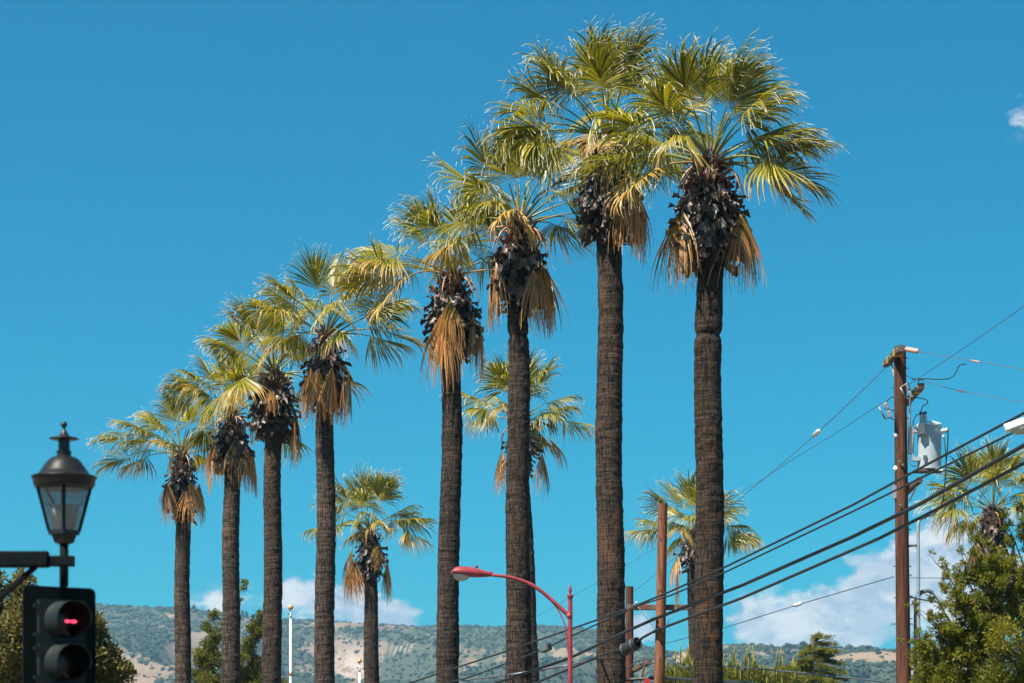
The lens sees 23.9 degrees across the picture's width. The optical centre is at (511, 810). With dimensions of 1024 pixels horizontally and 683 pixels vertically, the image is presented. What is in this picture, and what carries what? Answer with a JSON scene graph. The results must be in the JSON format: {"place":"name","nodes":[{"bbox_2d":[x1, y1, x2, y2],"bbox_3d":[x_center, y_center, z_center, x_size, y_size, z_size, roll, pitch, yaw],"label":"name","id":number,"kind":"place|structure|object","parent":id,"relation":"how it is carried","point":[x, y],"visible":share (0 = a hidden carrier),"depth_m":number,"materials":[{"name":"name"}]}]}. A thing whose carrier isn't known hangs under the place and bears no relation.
{"place":"outdoors","nodes":[
{"label":"outdoors","id":0,"kind":"place"},
{"bbox_2d":[0,600,1017,682],"bbox_3d":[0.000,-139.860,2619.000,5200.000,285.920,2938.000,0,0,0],"label":"hills","id":1,"kind":"structure","parent":0,"point":[346,665],"depth_m":2750.34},
{"bbox_2d":[96,603,1023,682],"bbox_3d":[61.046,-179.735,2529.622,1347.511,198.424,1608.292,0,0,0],"label":"chaparral","id":2,"kind":"object","parent":1,"relation":"on","point":[143,630],"visible":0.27,"depth_m":2695.42,"materials":[{"name":"green plant"}]},
{"bbox_2d":[782,643,797,648],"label":"ridge tree","id":3,"kind":"object","parent":1,"relation":"on","point":[786,645],"visible":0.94,"depth_m":2247.83,"materials":[{"name":"green plant"}]},
{"bbox_2d":[798,640,807,645],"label":"ridge tree","id":4,"kind":"object","parent":1,"relation":"on","point":[803,643],"visible":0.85,"depth_m":2247.56,"materials":[{"name":"green plant"}]},
{"bbox_2d":[0,0,1023,652],"label":"sky","id":5,"kind":"structure","parent":0,"point":[159,159],"materials":[{"name":"blue"}]},
{"label":"ground","id":6,"kind":"structure","parent":0,"visible":0},
{"bbox_2d":[0,551,74,601],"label":"signal mast","id":7,"kind":"object","parent":6,"relation":"on","point":[33,561],"visible":1,"depth_m":19.94,"materials":[{"name":"black metal"}]},
{"bbox_2d":[22,566,95,682],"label":"traffic signal","id":8,"kind":"object","parent":7,"relation":"hanging from","point":[59,634],"visible":1,"depth_m":19.88,"materials":[{"name":"black paint"}]},
{"bbox_2d":[31,421,96,585],"bbox_3d":[-3.705,-2.538,20.000,0.542,1.362,0.542,0,0,0],"label":"street lantern","id":9,"kind":"object","parent":7,"relation":"attached to","point":[64,480],"visible":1,"depth_m":19.93,"materials":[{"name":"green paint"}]},
{"bbox_2d":[0,568,139,682],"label":"street tree","id":10,"kind":"object","parent":6,"relation":"on","point":[111,667],"visible":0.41,"depth_m":41.67,"materials":[{"name":"green plant"}]},
{"bbox_2d":[86,383,257,682],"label":"palm tree","id":11,"kind":"object","parent":6,"relation":"on","point":[182,495],"visible":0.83,"depth_m":98.70,"materials":[{"name":"green plant"}]},
{"bbox_2d":[157,337,314,682],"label":"palm tree","id":12,"kind":"object","parent":6,"relation":"on","point":[234,459],"visible":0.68,"depth_m":89.70,"materials":[{"name":"green plant"}]},
{"bbox_2d":[191,578,287,682],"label":"juniper tree","id":13,"kind":"object","parent":6,"relation":"on","point":[209,657],"visible":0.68,"depth_m":111.84,"materials":[{"name":"green plant"}]},
{"bbox_2d":[194,294,372,682],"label":"palm tree","id":14,"kind":"object","parent":6,"relation":"on","point":[272,407],"visible":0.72,"depth_m":80.72,"materials":[{"name":"green plant"}]},
{"bbox_2d":[288,605,292,682],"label":"flagpole","id":15,"kind":"object","parent":6,"relation":"on","point":[290,607],"visible":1,"depth_m":117.97,"materials":[{"name":"white metal"}]},
{"bbox_2d":[236,238,429,682],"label":"palm tree","id":16,"kind":"object","parent":6,"relation":"on","point":[323,384],"visible":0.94,"depth_m":74.72,"materials":[{"name":"green plant"}]},
{"bbox_2d":[357,659,361,682],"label":"flagpole","id":17,"kind":"object","parent":6,"relation":"on","point":[359,661],"visible":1,"depth_m":117.95,"materials":[{"name":"white metal"}]},
{"bbox_2d":[301,460,438,682],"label":"palm tree","id":18,"kind":"object","parent":6,"relation":"on","point":[367,572],"visible":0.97,"depth_m":127.65,"materials":[{"name":"green plant"}]},
{"bbox_2d":[317,176,559,682],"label":"palm tree","id":19,"kind":"object","parent":6,"relation":"on","point":[455,329],"visible":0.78,"depth_m":65.72,"materials":[{"name":"green plant"}]},
{"bbox_2d":[417,116,593,682],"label":"palm tree","id":20,"kind":"object","parent":6,"relation":"on","point":[520,285],"visible":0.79,"depth_m":60.74,"materials":[{"name":"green plant"}]},
{"bbox_2d":[451,565,572,682],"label":"street lamp","id":21,"kind":"object","parent":6,"relation":"on","point":[461,573],"visible":1,"depth_m":43.97,"materials":[{"name":"red metal"}]},
{"bbox_2d":[440,344,594,682],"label":"palm tree","id":22,"kind":"object","parent":6,"relation":"on","point":[499,373],"visible":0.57,"depth_m":95.74,"materials":[{"name":"green plant"}]},
{"bbox_2d":[479,13,725,682],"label":"palm tree","id":23,"kind":"object","parent":6,"relation":"on","point":[609,62],"visible":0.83,"depth_m":57.70,"materials":[{"name":"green plant"}]},
{"bbox_2d":[625,586,651,682],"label":"utility pole","id":24,"kind":"object","parent":6,"relation":"on","point":[632,669],"visible":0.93,"depth_m":79.88,"materials":[{"name":"brown wood"}]},
{"bbox_2d":[461,658,600,680],"bbox_3d":[0.789,-4.202,67.418,4.208,1.765,21.574,0,0,5],"label":"wire","id":25,"kind":"object","parent":24,"relation":"attached to","point":[524,671],"visible":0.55,"depth_m":59.46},
{"bbox_2d":[626,676,755,682],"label":"cable bundle","id":26,"kind":"object","parent":24,"relation":"attached to","point":[671,678],"visible":0.57,"depth_m":77.12,"materials":[{"name":"black rubber"}]},
{"bbox_2d":[627,658,895,682],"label":"wire","id":27,"kind":"object","parent":24,"relation":"attached to","point":[777,670],"visible":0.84,"depth_m":60.22,"materials":[{"name":"black metal"}]},
{"bbox_2d":[626,503,691,682],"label":"utility pole","id":28,"kind":"object","parent":6,"relation":"on","point":[660,606],"visible":0.98,"depth_m":49.92,"materials":[{"name":"brown wood"}]},
{"bbox_2d":[409,412,1023,682],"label":"cable","id":29,"kind":"object","parent":28,"relation":"attached to","point":[891,483],"visible":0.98,"depth_m":43.74,"materials":[{"name":"black rubber"}]},
{"bbox_2d":[494,443,1023,682],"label":"cable","id":30,"kind":"object","parent":28,"relation":"attached to","point":[957,482],"visible":0.98,"depth_m":43.29,"materials":[{"name":"black rubber"}]},
{"bbox_2d":[665,644,693,682],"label":"bush","id":31,"kind":"object","parent":6,"relation":"on","point":[677,671],"visible":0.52,"depth_m":103.48,"materials":[{"name":"green plant"}]},
{"bbox_2d":[624,470,765,664],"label":"palm tree","id":32,"kind":"object","parent":6,"relation":"on","point":[687,557],"visible":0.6,"depth_m":133.69,"materials":[{"name":"green plant"}]},
{"bbox_2d":[567,27,849,682],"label":"palm tree","id":33,"kind":"object","parent":6,"relation":"on","point":[709,233],"visible":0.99,"depth_m":52.70,"materials":[{"name":"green plant"}]},
{"bbox_2d":[723,645,772,682],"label":"bush","id":34,"kind":"object","parent":6,"relation":"on","point":[734,674],"visible":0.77,"depth_m":103.67,"materials":[{"name":"green plant"}]},
{"bbox_2d":[746,647,810,682],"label":"bush","id":35,"kind":"object","parent":6,"relation":"on","point":[792,678],"visible":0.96,"depth_m":103.67,"materials":[{"name":"green plant"}]},
{"bbox_2d":[772,631,849,682],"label":"cedar tree","id":36,"kind":"object","parent":6,"relation":"on","point":[824,655],"visible":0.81,"depth_m":119.91,"materials":[{"name":"green plant"}]},
{"bbox_2d":[882,345,933,682],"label":"utility pole","id":37,"kind":"object","parent":6,"relation":"on","point":[897,356],"visible":0.92,"depth_m":49.89,"materials":[{"name":"brown wood"}]},
{"bbox_2d":[447,432,1013,682],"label":"cable","id":38,"kind":"object","parent":37,"relation":"attached to","point":[931,472],"visible":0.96,"depth_m":43.62,"materials":[{"name":"black rubber"}]},
{"bbox_2d":[539,643,551,652],"bbox_3d":[0.749,-3.588,53.344,0.148,0.201,0.324,0,0,-31],"label":"splice box","id":39,"kind":"object","parent":38,"relation":"attached to","point":[545,648],"visible":1,"depth_m":53.26,"materials":[{"name":"grey paint"}]},
{"bbox_2d":[482,306,1023,647],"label":"wire","id":40,"kind":"object","parent":37,"relation":"attached to","point":[828,437],"visible":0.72,"depth_m":55.47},
{"bbox_2d":[634,367,885,591],"bbox_3d":[5.913,-8.283,65.597,0.158,2.244,29.075,0,0,-8],"label":"wire","id":41,"kind":"object","parent":37,"relation":"attached to","point":[780,464],"visible":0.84,"depth_m":59.33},
{"bbox_2d":[812,429,820,437],"bbox_3d":[7.172,-8.887,56.950,0.110,0.152,0.512,0,0,-9],"label":"wire sleeve","id":42,"kind":"object","parent":41,"relation":"attached to","point":[816,433],"visible":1,"depth_m":56.85,"materials":[{"name":"white paint"}]},
{"bbox_2d":[639,576,893,649],"bbox_3d":[5.934,-5.030,64.855,0.105,0.432,30.163,0,0,-8],"label":"wire","id":43,"kind":"object","parent":37,"relation":"attached to","point":[788,607],"visible":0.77,"depth_m":57.61,"materials":[{"name":"black metal"}]},
{"bbox_2d":[793,602,801,606],"bbox_3d":[6.849,-4.937,57.950,0.090,0.097,0.512,0,0,-12],"label":"wire sleeve","id":44,"kind":"object","parent":43,"relation":"attached to","point":[797,604],"visible":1,"depth_m":57.84,"materials":[{"name":"white paint"}]},
{"bbox_2d":[534,461,1023,682],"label":"cable","id":45,"kind":"object","parent":37,"relation":"attached to","point":[1002,474],"visible":0.98,"depth_m":42.36,"materials":[{"name":"black rubber"}]},
{"bbox_2d":[620,637,641,655],"bbox_3d":[2.481,-3.417,50.384,0.280,0.378,0.469,0,0,-45],"label":"splice case","id":46,"kind":"object","parent":45,"relation":"attached to","point":[627,648],"visible":1,"depth_m":50.33,"materials":[{"name":"grey paint"}]},
{"bbox_2d":[878,402,892,418],"bbox_3d":[7.690,-8.232,49.800,0.298,0.349,0.104,0,0,0],"label":"fuse cutout","id":47,"kind":"object","parent":37,"relation":"attached to","point":[888,412],"visible":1,"depth_m":49.78,"materials":[{"name":"grey ceramic"}]},
{"bbox_2d":[900,383,913,398],"bbox_3d":[8.089,-8.597,49.550,0.297,0.338,0.104,0,0,0],"label":"fuse cutout","id":48,"kind":"object","parent":37,"relation":"attached to","point":[910,392],"visible":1,"depth_m":49.53,"materials":[{"name":"grey ceramic"}]},
{"bbox_2d":[908,411,948,473],"bbox_3d":[8.587,-7.619,49.970,0.772,1.252,0.564,0,0,-10],"label":"transformer","id":49,"kind":"object","parent":37,"relation":"attached to","point":[929,434],"visible":0.97,"depth_m":49.80,"materials":[{"name":"paint"}]},
{"bbox_2d":[913,397,927,412],"bbox_3d":[8.421,-8.313,49.644,0.242,0.297,0.478,0,0,29],"label":"jumper lead","id":50,"kind":"object","parent":49,"relation":"attached to","point":[923,405],"visible":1,"depth_m":49.60,"materials":[{"name":"black rubber"}]},
{"bbox_2d":[927,430,948,516],"bbox_3d":[8.740,-6.938,49.836,0.513,1.768,0.112,0,0,30],"label":"jumper lead","id":51,"kind":"object","parent":49,"relation":"attached to","point":[945,472],"visible":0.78,"depth_m":49.74,"materials":[{"name":"black rubber"}]},
{"bbox_2d":[909,595,953,606],"bbox_3d":[8.399,-3.666,44.476,0.098,1.593,10.965,0,0,-2],"label":"wire","id":52,"kind":"object","parent":37,"relation":"attached to","point":[923,599],"visible":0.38,"depth_m":48.94,"materials":[{"name":"grey metal"}]},
{"bbox_2d":[903,348,1023,369],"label":"wire","id":53,"kind":"object","parent":37,"relation":"attached to","point":[970,360],"visible":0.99,"depth_m":44.52,"materials":[{"name":"grey metal"}]},
{"bbox_2d":[905,347,918,353],"bbox_3d":[7.977,-9.180,48.200,0.104,0.262,0.812,0,0,-7],"label":"insulator string","id":54,"kind":"object","parent":53,"relation":"attached to","point":[911,350],"visible":1,"depth_m":48.12,"materials":[{"name":"white ceramic"}]},
{"bbox_2d":[912,364,966,379],"bbox_3d":[8.360,-8.565,47.302,0.094,0.506,4.216,0,0,-4],"label":"jumper lead","id":55,"kind":"object","parent":53,"relation":"hanging from","point":[941,379],"visible":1,"depth_m":47.12,"materials":[{"name":"black rubber"}]},
{"bbox_2d":[906,375,1023,402],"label":"wire","id":56,"kind":"object","parent":37,"relation":"attached to","point":[967,392],"visible":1,"depth_m":45.65,"materials":[{"name":"grey metal"}]},
{"bbox_2d":[896,501,1023,682],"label":"street tree","id":57,"kind":"object","parent":6,"relation":"on","point":[994,621],"visible":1,"depth_m":35.85,"materials":[{"name":"green plant"}]},
{"bbox_2d":[911,433,1023,676],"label":"palm tree","id":58,"kind":"object","parent":6,"relation":"on","point":[990,522],"visible":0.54,"depth_m":111.53,"materials":[{"name":"green plant"}]},
{"bbox_2d":[1004,417,1023,434],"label":"street lamp","id":59,"kind":"object","parent":6,"relation":"on","point":[1016,427],"visible":1,"depth_m":29.92,"materials":[{"name":"white metal"}]}
]}

